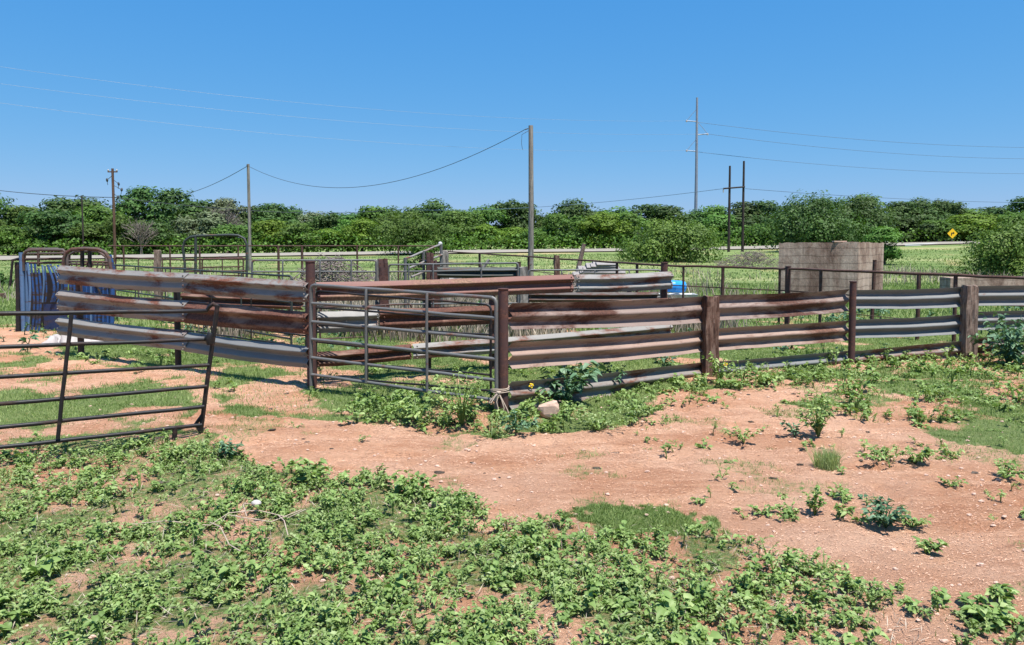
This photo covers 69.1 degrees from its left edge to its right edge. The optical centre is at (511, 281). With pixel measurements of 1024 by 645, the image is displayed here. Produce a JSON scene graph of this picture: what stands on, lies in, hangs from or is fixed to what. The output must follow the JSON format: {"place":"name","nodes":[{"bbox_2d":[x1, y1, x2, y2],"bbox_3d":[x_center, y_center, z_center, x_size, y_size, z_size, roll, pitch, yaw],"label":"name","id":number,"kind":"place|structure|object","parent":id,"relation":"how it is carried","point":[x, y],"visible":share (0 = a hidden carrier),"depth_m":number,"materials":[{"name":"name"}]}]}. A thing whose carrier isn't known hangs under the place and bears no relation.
{"place":"outdoors","nodes":[
{"label":"outdoors","id":0,"kind":"place"},
{"bbox_2d":[0,241,979,259],"bbox_3d":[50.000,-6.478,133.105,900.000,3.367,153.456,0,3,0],"label":"road","id":1,"kind":"structure","parent":0,"point":[337,253],"depth_m":107.22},
{"bbox_2d":[0,242,1023,644],"bbox_3d":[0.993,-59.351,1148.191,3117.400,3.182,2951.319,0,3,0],"label":"ground","id":2,"kind":"structure","parent":0,"point":[836,542],"depth_m":7.27,"materials":[{"name":"brown soil"}]},
{"bbox_2d":[0,225,33,255],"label":"tree","id":3,"kind":"object","parent":2,"relation":"on","point":[5,232],"visible":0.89,"depth_m":131.02,"materials":[{"name":"green plant"}]},
{"bbox_2d":[0,204,41,226],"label":"tree","id":4,"kind":"object","parent":2,"relation":"on","point":[15,211],"visible":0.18,"depth_m":155.07,"materials":[{"name":"green plant"}]},
{"bbox_2d":[16,208,88,251],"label":"tree","id":5,"kind":"object","parent":2,"relation":"on","point":[55,226],"visible":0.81,"depth_m":133.97,"materials":[{"name":"green plant"}]},
{"bbox_2d":[10,195,108,239],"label":"tree","id":6,"kind":"object","parent":2,"relation":"on","point":[58,203],"visible":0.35,"depth_m":149.30,"materials":[{"name":"green plant"}]},
{"bbox_2d":[9,247,114,331],"bbox_3d":[-11.938,0.210,19.843,3.272,2.300,1.470,0,3,0],"label":"cattle chute","id":7,"kind":"object","parent":2,"relation":"on","point":[36,291],"visible":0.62,"depth_m":19.35,"materials":[{"name":"blue paint"}]},
{"bbox_2d":[60,222,116,254],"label":"tree","id":8,"kind":"object","parent":2,"relation":"on","point":[91,231],"visible":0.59,"depth_m":134.02,"materials":[{"name":"green plant"}]},
{"bbox_2d":[70,204,135,242],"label":"tree","id":9,"kind":"object","parent":2,"relation":"on","point":[97,214],"visible":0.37,"depth_m":146.45,"materials":[{"name":"green plant"}]},
{"bbox_2d":[0,302,219,448],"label":"pipe gate","id":10,"kind":"structure","parent":2,"relation":"on","point":[209,338],"depth_m":8.14,"materials":[{"name":"grey metal"}]},
{"bbox_2d":[106,168,122,262],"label":"utility pole","id":11,"kind":"object","parent":2,"relation":"on","point":[112,171],"visible":0.99,"depth_m":77.62,"materials":[{"name":"brown wood"}]},
{"bbox_2d":[96,214,133,250],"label":"tree","id":12,"kind":"object","parent":2,"relation":"on","point":[107,225],"visible":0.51,"depth_m":131.19,"materials":[{"name":"green plant"}]},
{"bbox_2d":[119,218,156,253],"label":"dead tree","id":13,"kind":"object","parent":2,"relation":"on","point":[142,233],"visible":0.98,"depth_m":127.36,"materials":[{"name":"wood"}]},
{"bbox_2d":[107,185,176,253],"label":"tree","id":14,"kind":"object","parent":2,"relation":"on","point":[142,193],"visible":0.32,"depth_m":151.13,"materials":[{"name":"green plant"}]},
{"bbox_2d":[120,218,188,253],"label":"tree","id":15,"kind":"object","parent":2,"relation":"on","point":[162,227],"visible":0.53,"depth_m":131.84,"materials":[{"name":"green plant"}]},
{"bbox_2d":[132,188,197,228],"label":"tree","id":16,"kind":"object","parent":2,"relation":"on","point":[168,194],"visible":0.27,"depth_m":151.07,"materials":[{"name":"green plant"}]},
{"bbox_2d":[55,261,316,387],"bbox_3d":[-6.213,0.716,13.561,7.091,2.269,0.280,2,3,30],"label":"guardrail fence","id":17,"kind":"object","parent":2,"relation":"on","point":[263,319],"visible":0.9,"depth_m":13.14,"materials":[{"name":"metal"}]},
{"bbox_2d":[162,199,234,252],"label":"tree","id":18,"kind":"object","parent":2,"relation":"on","point":[192,208],"visible":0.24,"depth_m":146.23,"materials":[{"name":"green plant"}]},
{"bbox_2d":[109,264,292,343],"bbox_3d":[-9.107,0.449,20.596,11.544,1.658,0.104,3,4,43],"label":"corral panel","id":19,"kind":"object","parent":2,"relation":"on","point":[290,302],"visible":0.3,"depth_m":18.54,"materials":[{"name":"metal"}]},
{"bbox_2d":[176,211,235,253],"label":"tree","id":20,"kind":"object","parent":2,"relation":"on","point":[207,218],"visible":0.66,"depth_m":136.57,"materials":[{"name":"green plant"}]},
{"bbox_2d":[182,234,247,276],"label":"bow gate","id":21,"kind":"structure","parent":2,"relation":"on","point":[195,259],"depth_m":25.96,"materials":[{"name":"metal"}]},
{"bbox_2d":[200,223,256,252],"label":"tree","id":22,"kind":"object","parent":2,"relation":"on","point":[234,229],"visible":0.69,"depth_m":132.86,"materials":[{"name":"green plant"}]},
{"bbox_2d":[203,197,253,238],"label":"tree","id":23,"kind":"object","parent":2,"relation":"on","point":[224,203],"visible":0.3,"depth_m":147.43,"materials":[{"name":"green plant"}]},
{"bbox_2d":[180,293,303,335],"bbox_3d":[-6.971,0.883,19.145,4.356,1.347,0.302,2,3,27],"label":"guardrail fence","id":24,"kind":"object","parent":2,"relation":"on","point":[268,304],"visible":0.55,"depth_m":19.00,"materials":[{"name":"brown metal"}]},
{"bbox_2d":[181,295,306,353],"bbox_3d":[-5.981,0.743,16.156,4.933,1.400,0.083,2,4,38],"label":"corral panel","id":25,"kind":"object","parent":2,"relation":"on","point":[251,330],"visible":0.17,"depth_m":15.78,"materials":[{"name":"metal"}]},
{"bbox_2d":[246,164,251,270],"bbox_3d":[-21.161,-4.898,59.748,0.275,9.074,0.431,1,3,20],"label":"utility pole","id":26,"kind":"object","parent":2,"relation":"on","point":[249,219],"visible":0.84,"depth_m":59.73,"materials":[{"name":"grey wood"}]},
{"bbox_2d":[245,219,296,252],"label":"tree","id":27,"kind":"object","parent":2,"relation":"on","point":[268,227],"visible":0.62,"depth_m":134.68,"materials":[{"name":"green plant"}]},
{"bbox_2d":[242,203,299,252],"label":"tree","id":28,"kind":"object","parent":2,"relation":"on","point":[276,213],"visible":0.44,"depth_m":147.11,"materials":[{"name":"green plant"}]},
{"bbox_2d":[108,245,439,279],"bbox_3d":[-12.745,-0.791,40.502,17.875,2.411,0.160,0,3,-3],"label":"pipe fence","id":29,"kind":"object","parent":2,"relation":"on","point":[278,254],"visible":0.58,"depth_m":40.45,"materials":[{"name":"metal"}]},
{"bbox_2d":[272,222,328,251],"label":"tree","id":30,"kind":"object","parent":2,"relation":"on","point":[298,228],"visible":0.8,"depth_m":130.90,"materials":[{"name":"green plant"}]},
{"bbox_2d":[286,457,329,482],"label":"weed","id":31,"kind":"object","parent":2,"relation":"on","point":[304,468],"visible":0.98,"depth_m":7.12,"materials":[{"name":"green plant"}]},
{"bbox_2d":[251,259,376,309],"bbox_3d":[-5.467,0.313,20.528,3.515,1.873,0.099,0,3,0],"label":"corral panel","id":32,"kind":"object","parent":2,"relation":"on","point":[320,271],"visible":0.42,"depth_m":20.48,"materials":[{"name":"metal"}]},
{"bbox_2d":[278,253,374,291],"bbox_3d":[-7.347,-0.175,30.012,4.294,1.997,2.430,0,3,0],"label":"brush pile","id":33,"kind":"object","parent":2,"relation":"on","point":[327,266],"visible":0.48,"depth_m":29.60,"materials":[{"name":"grey wood"}]},
{"bbox_2d":[307,212,347,244],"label":"tree","id":34,"kind":"object","parent":2,"relation":"on","point":[321,222],"visible":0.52,"depth_m":147.18,"materials":[{"name":"green plant"}]},
{"bbox_2d":[336,217,380,251],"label":"tree","id":35,"kind":"object","parent":2,"relation":"on","point":[359,228],"visible":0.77,"depth_m":131.37,"materials":[{"name":"green plant"}]},
{"bbox_2d":[348,205,388,249],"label":"tree","id":36,"kind":"object","parent":2,"relation":"on","point":[366,214],"visible":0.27,"depth_m":154.60,"materials":[{"name":"green plant"}]},
{"bbox_2d":[381,470,436,494],"bbox_3d":[-0.941,1.836,6.821,0.504,0.215,0.487,0,3,0],"label":"weed","id":37,"kind":"object","parent":2,"relation":"on","point":[412,485],"visible":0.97,"depth_m":6.80,"materials":[{"name":"green plant"}]},
{"bbox_2d":[362,208,456,254],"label":"tree","id":38,"kind":"object","parent":2,"relation":"on","point":[413,227],"visible":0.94,"depth_m":98.13,"materials":[{"name":"green plant"}]},
{"bbox_2d":[392,387,443,421],"bbox_3d":[-1.222,1.599,9.501,0.679,0.429,0.600,0,3,0],"label":"weed","id":39,"kind":"object","parent":2,"relation":"on","point":[410,411],"visible":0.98,"depth_m":9.55,"materials":[{"name":"green plant"}]},
{"bbox_2d":[400,240,439,274],"bbox_3d":[-6.514,-1.488,52.063,3.200,2.893,2.281,-2,4,-35],"label":"bush","id":40,"kind":"object","parent":2,"relation":"on","point":[415,250],"visible":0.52,"depth_m":51.68,"materials":[{"name":"green plant"}]},
{"bbox_2d":[403,242,458,307],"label":"loading ramp","id":41,"kind":"structure","parent":2,"relation":"on","point":[440,244],"depth_m":22.56,"materials":[{"name":"grey metal"}]},
{"bbox_2d":[405,198,460,233],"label":"tree","id":42,"kind":"object","parent":2,"relation":"on","point":[432,209],"visible":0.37,"depth_m":147.59,"materials":[{"name":"green plant"}]},
{"bbox_2d":[388,262,518,307],"bbox_3d":[-1.609,0.353,20.180,3.617,1.784,0.092,0,3,5],"label":"corral panel","id":43,"kind":"object","parent":2,"relation":"on","point":[433,271],"visible":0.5,"depth_m":20.16,"materials":[{"name":"metal"}]},
{"bbox_2d":[426,371,486,425],"bbox_3d":[-0.609,1.494,9.371,0.756,0.658,0.739,-2,3,-28],"label":"weed","id":44,"kind":"object","parent":2,"relation":"on","point":[462,414],"visible":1,"depth_m":9.38,"materials":[{"name":"green plant"}]},
{"bbox_2d":[433,209,481,249],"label":"tree","id":45,"kind":"object","parent":2,"relation":"on","point":[456,223],"visible":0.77,"depth_m":139.52,"materials":[{"name":"green plant"}]},
{"bbox_2d":[183,291,768,342],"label":"dead stalks","id":46,"kind":"object","parent":2,"relation":"on","point":[403,335],"visible":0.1,"depth_m":18.19,"materials":[{"name":"beige plant"}]},
{"bbox_2d":[437,262,520,306],"bbox_3d":[-1.003,0.401,22.042,2.559,1.995,0.238,0,3,3],"label":"guardrail fence","id":47,"kind":"object","parent":2,"relation":"on","point":[474,274],"visible":0.67,"depth_m":22.01,"materials":[{"name":"metal"}]},
{"bbox_2d":[468,205,511,249],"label":"tree","id":48,"kind":"object","parent":2,"relation":"on","point":[496,216],"visible":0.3,"depth_m":152.25,"materials":[{"name":"green plant"}]},
{"bbox_2d":[316,262,673,374],"bbox_3d":[-0.027,0.766,13.503,6.918,2.174,0.330,-1,3,-23],"label":"guardrail fence","id":49,"kind":"object","parent":2,"relation":"on","point":[544,284],"visible":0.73,"depth_m":13.04,"materials":[{"name":"brown metal"}]},
{"bbox_2d":[0,248,1000,292],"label":"field grass","id":50,"kind":"structure","parent":2,"relation":"on","point":[589,256],"depth_m":69.03,"materials":[{"name":"green plant"}]},
{"bbox_2d":[484,199,527,247],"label":"tree","id":51,"kind":"object","parent":2,"relation":"on","point":[513,215],"visible":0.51,"depth_m":156.19,"materials":[{"name":"green plant"}]},
{"bbox_2d":[0,326,1023,422],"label":"grass","id":52,"kind":"structure","parent":2,"relation":"on","point":[486,369],"depth_m":12.52,"materials":[{"name":"green plant"}]},
{"bbox_2d":[0,221,1023,255],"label":"undergrowth","id":53,"kind":"object","parent":2,"relation":"on","point":[456,240],"visible":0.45,"depth_m":130.44,"materials":[{"name":"green plant"}]},
{"bbox_2d":[0,438,1023,644],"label":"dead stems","id":54,"kind":"object","parent":2,"relation":"on","point":[398,569],"visible":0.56,"depth_m":5.13,"materials":[{"name":"plant"}]},
{"bbox_2d":[0,281,1023,331],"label":"grass","id":55,"kind":"structure","parent":2,"relation":"on","point":[894,286],"depth_m":25.24,"materials":[{"name":"green plant"}]},
{"bbox_2d":[0,262,1023,302],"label":"dead stalks","id":56,"kind":"object","parent":2,"relation":"on","point":[905,269],"visible":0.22,"depth_m":43.29,"materials":[{"name":"beige plant"}]},
{"bbox_2d":[0,289,1023,354],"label":"weeds","id":57,"kind":"object","parent":2,"relation":"on","point":[831,318],"visible":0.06,"depth_m":19.00,"materials":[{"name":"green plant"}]},
{"bbox_2d":[0,429,1023,644],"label":"weeds","id":58,"kind":"object","parent":2,"relation":"on","point":[670,605],"visible":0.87,"depth_m":5.07,"materials":[{"name":"green plant"}]},
{"bbox_2d":[0,379,1023,644],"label":"clods","id":59,"kind":"object","parent":2,"relation":"on","point":[608,493],"visible":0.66,"depth_m":7.17,"materials":[{"name":"brown soil"}]},
{"bbox_2d":[508,201,543,236],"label":"tree","id":60,"kind":"object","parent":2,"relation":"on","point":[537,217],"visible":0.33,"depth_m":155.55,"materials":[{"name":"green plant"}]},
{"bbox_2d":[521,125,533,275],"bbox_3d":[0.789,-3.537,37.867,0.635,8.751,0.304,0,3,0],"label":"utility pole","id":61,"kind":"object","parent":2,"relation":"on","point":[531,223],"visible":0.77,"depth_m":37.75,"materials":[{"name":"grey wood"}]},
{"bbox_2d":[58,344,1023,434],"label":"weeds","id":62,"kind":"object","parent":2,"relation":"on","point":[764,377],"visible":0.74,"depth_m":11.38,"materials":[{"name":"green plant"}]},
{"bbox_2d":[537,213,574,247],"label":"tree","id":63,"kind":"object","parent":2,"relation":"on","point":[554,220],"visible":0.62,"depth_m":139.58,"materials":[{"name":"green plant"}]},
{"bbox_2d":[537,197,601,248],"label":"tree","id":64,"kind":"object","parent":2,"relation":"on","point":[580,209],"visible":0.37,"depth_m":146.77,"materials":[{"name":"green plant"}]},
{"bbox_2d":[535,360,606,403],"bbox_3d":[0.796,1.459,10.542,1.083,0.676,0.959,2,4,35],"label":"broadleaf plant","id":65,"kind":"object","parent":2,"relation":"on","point":[576,386],"visible":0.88,"depth_m":10.54,"materials":[{"name":"green plant"}]},
{"bbox_2d":[551,215,604,248],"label":"tree","id":66,"kind":"object","parent":2,"relation":"on","point":[577,228],"visible":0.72,"depth_m":134.38,"materials":[{"name":"green plant"}]},
{"bbox_2d":[528,291,658,332],"bbox_3d":[2.019,0.859,18.449,3.316,1.454,0.278,-1,3,-10],"label":"guardrail fence","id":67,"kind":"object","parent":2,"relation":"on","point":[584,296],"visible":0.77,"depth_m":18.32,"materials":[{"name":"brown metal"}]},
{"bbox_2d":[528,269,660,302],"bbox_3d":[2.233,0.436,20.036,3.619,1.565,0.085,0,3,0],"label":"corral panel","id":68,"kind":"object","parent":2,"relation":"on","point":[595,270],"visible":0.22,"depth_m":19.99,"materials":[{"name":"metal"}]},
{"bbox_2d":[572,262,625,290],"bbox_3d":[3.838,-0.146,33.419,2.428,1.593,0.989,0,3,-9],"label":"board pile","id":69,"kind":"object","parent":2,"relation":"on","point":[596,265],"visible":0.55,"depth_m":33.04,"materials":[{"name":"wood"}]},
{"bbox_2d":[577,211,638,247],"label":"tree","id":70,"kind":"object","parent":2,"relation":"on","point":[606,222],"visible":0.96,"depth_m":131.22,"materials":[{"name":"green plant"}]},
{"bbox_2d":[602,212,643,247],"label":"tree","id":71,"kind":"object","parent":2,"relation":"on","point":[633,219],"visible":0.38,"depth_m":138.11,"materials":[{"name":"green plant"}]},
{"bbox_2d":[562,499,729,536],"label":"grass","id":72,"kind":"structure","parent":2,"relation":"on","point":[613,520],"depth_m":6.24,"materials":[{"name":"green plant"}]},
{"bbox_2d":[630,204,678,232],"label":"tree","id":73,"kind":"object","parent":2,"relation":"on","point":[647,215],"visible":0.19,"depth_m":155.47,"materials":[{"name":"green plant"}]},
{"bbox_2d":[613,214,727,262],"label":"bush","id":74,"kind":"object","parent":2,"relation":"on","point":[672,242],"visible":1,"depth_m":71.70,"materials":[{"name":"green plant"}]},
{"bbox_2d":[645,205,695,230],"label":"tree","id":75,"kind":"object","parent":2,"relation":"on","point":[675,212],"visible":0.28,"depth_m":150.75,"materials":[{"name":"green plant"}]},
{"bbox_2d":[686,97,707,210],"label":"steel pole","id":76,"kind":"object","parent":2,"relation":"on","point":[696,174],"visible":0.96,"depth_m":163.60,"materials":[{"name":"metal"}]},
{"bbox_2d":[702,213,747,245],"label":"tree","id":77,"kind":"object","parent":2,"relation":"on","point":[720,221],"visible":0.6,"depth_m":138.23,"materials":[{"name":"green plant"}]},
{"bbox_2d":[443,251,1023,341],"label":"pipe fence","id":78,"kind":"object","parent":2,"relation":"on","point":[918,286],"visible":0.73,"depth_m":21.04,"materials":[{"name":"metal"}]},
{"bbox_2d":[723,161,744,251],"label":"frame pole","id":79,"kind":"object","parent":2,"relation":"on","point":[729,187],"visible":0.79,"depth_m":94.51,"materials":[{"name":"brown wood"}]},
{"bbox_2d":[712,248,778,266],"bbox_3d":[19.948,-1.938,61.979,6.378,1.883,2.403,0,3,0],"label":"brush pile","id":80,"kind":"object","parent":2,"relation":"on","point":[756,261],"visible":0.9,"depth_m":61.72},
{"bbox_2d":[723,201,770,245],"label":"tree","id":81,"kind":"object","parent":2,"relation":"on","point":[749,213],"visible":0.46,"depth_m":146.30,"materials":[{"name":"green plant"}]},
{"bbox_2d":[498,281,1023,412],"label":"guardrail fence","id":82,"kind":"object","parent":2,"relation":"on","point":[708,313],"visible":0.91,"depth_m":13.05,"materials":[{"name":"metal"}]},
{"bbox_2d":[309,283,498,411],"bbox_3d":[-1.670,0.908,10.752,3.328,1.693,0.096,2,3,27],"label":"pipe gate","id":83,"kind":"structure","parent":82,"relation":"attached to","point":[426,332],"depth_m":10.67,"materials":[{"name":"grey metal"}]},
{"bbox_2d":[746,189,876,250],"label":"tree","id":84,"kind":"object","parent":2,"relation":"on","point":[803,222],"visible":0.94,"depth_m":89.10,"materials":[{"name":"green plant"}]},
{"bbox_2d":[614,371,1023,524],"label":"weeds","id":85,"kind":"object","parent":2,"relation":"on","point":[842,494],"visible":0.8,"depth_m":8.44,"materials":[{"name":"green plant"}]},
{"bbox_2d":[795,393,846,437],"bbox_3d":[3.659,1.580,8.831,0.604,0.526,0.592,0,3,0],"label":"weed","id":86,"kind":"object","parent":2,"relation":"on","point":[818,425],"visible":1,"depth_m":8.78,"materials":[{"name":"green plant"}]},
{"bbox_2d":[802,444,847,470],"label":"grass tuft","id":87,"kind":"object","parent":2,"relation":"on","point":[829,461],"visible":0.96,"depth_m":7.60,"materials":[{"name":"green plant"}]},
{"bbox_2d":[778,241,883,297],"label":"concrete block","id":88,"kind":"structure","parent":2,"relation":"on","point":[842,255],"depth_m":29.12,"materials":[{"name":"beige concrete"}]},
{"bbox_2d":[831,192,907,241],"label":"tree","id":89,"kind":"object","parent":2,"relation":"on","point":[867,210],"visible":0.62,"depth_m":95.82,"materials":[{"name":"green plant"}]},
{"bbox_2d":[859,226,906,264],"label":"tree","id":90,"kind":"object","parent":2,"relation":"on","point":[881,234],"visible":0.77,"depth_m":65.46,"materials":[{"name":"green plant"}]},
{"bbox_2d":[856,492,911,527],"bbox_3d":[3.042,1.891,6.091,0.369,0.243,0.385,-2,4,-33],"label":"weed","id":91,"kind":"object","parent":2,"relation":"on","point":[885,520],"visible":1,"depth_m":6.06,"materials":[{"name":"green plant"}]},
{"bbox_2d":[858,439,914,459],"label":"weed","id":92,"kind":"object","parent":2,"relation":"on","point":[885,449],"visible":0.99,"depth_m":7.90,"materials":[{"name":"green plant"}]},
{"bbox_2d":[880,201,929,239],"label":"tree","id":93,"kind":"object","parent":2,"relation":"on","point":[903,209],"visible":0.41,"depth_m":136.49,"materials":[{"name":"green plant"}]},
{"bbox_2d":[888,217,943,241],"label":"tree","id":94,"kind":"object","parent":2,"relation":"on","point":[913,220],"visible":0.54,"depth_m":132.37,"materials":[{"name":"green plant"}]},
{"bbox_2d":[912,536,948,553],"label":"weed","id":95,"kind":"object","parent":2,"relation":"on","point":[925,546],"visible":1,"depth_m":5.52,"materials":[{"name":"green plant"}]},
{"bbox_2d":[914,219,956,241],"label":"tree","id":96,"kind":"object","parent":2,"relation":"on","point":[939,222],"visible":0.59,"depth_m":130.91,"materials":[{"name":"green plant"}]},
{"bbox_2d":[924,198,969,222],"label":"tree","id":97,"kind":"object","parent":2,"relation":"on","point":[955,208],"visible":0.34,"depth_m":139.47,"materials":[{"name":"green plant"}]},
{"bbox_2d":[944,213,1003,240],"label":"tree","id":98,"kind":"object","parent":2,"relation":"on","point":[962,220],"visible":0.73,"depth_m":131.06,"materials":[{"name":"green plant"}]},
{"bbox_2d":[940,216,1023,275],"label":"bush","id":99,"kind":"object","parent":2,"relation":"on","point":[1005,252],"visible":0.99,"depth_m":45.07,"materials":[{"name":"green plant"}]},
{"bbox_2d":[940,277,1023,287],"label":"concrete slab","id":100,"kind":"structure","parent":2,"relation":"on","point":[946,282],"depth_m":34.12,"materials":[{"name":"concrete"}]},
{"bbox_2d":[957,592,1019,631],"bbox_3d":[2.906,2.039,4.569,0.331,0.158,0.344,3,4,42],"label":"weed","id":101,"kind":"object","parent":2,"relation":"on","point":[980,614],"visible":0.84,"depth_m":4.54,"materials":[{"name":"green plant"}]},
{"bbox_2d":[968,312,1023,363],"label":"broadleaf plant","id":102,"kind":"object","parent":2,"relation":"on","point":[1010,345],"visible":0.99,"depth_m":13.73,"materials":[{"name":"green plant"}]},
{"bbox_2d":[984,583,1019,602],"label":"weed","id":103,"kind":"object","parent":2,"relation":"on","point":[1010,593],"visible":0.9,"depth_m":4.73,"materials":[{"name":"green plant"}]},
{"bbox_2d":[994,458,1023,479],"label":"weed","id":104,"kind":"object","parent":2,"relation":"on","point":[1003,471],"visible":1,"depth_m":7.28,"materials":[{"name":"green plant"}]},
{"bbox_2d":[0,401,1023,644],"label":"grass","id":105,"kind":"structure","parent":0,"point":[328,408],"depth_m":6.42,"materials":[{"name":"green plant"}]},
{"bbox_2d":[0,363,1023,644],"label":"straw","id":106,"kind":"object","parent":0,"point":[634,481],"visible":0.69,"depth_m":7.80,"materials":[{"name":"plant"}]},
{"bbox_2d":[0,0,1023,241],"label":"sky","id":107,"kind":"structure","parent":0,"point":[945,73],"materials":[{"name":"blue"}]},
{"bbox_2d":[158,385,990,482],"bbox_3d":[1.257,1.817,9.556,9.480,0.099,4.857,0,3,0],"label":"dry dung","id":108,"kind":"object","parent":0,"point":[798,464],"visible":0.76,"depth_m":8.35,"materials":[{"name":"brown plant"}]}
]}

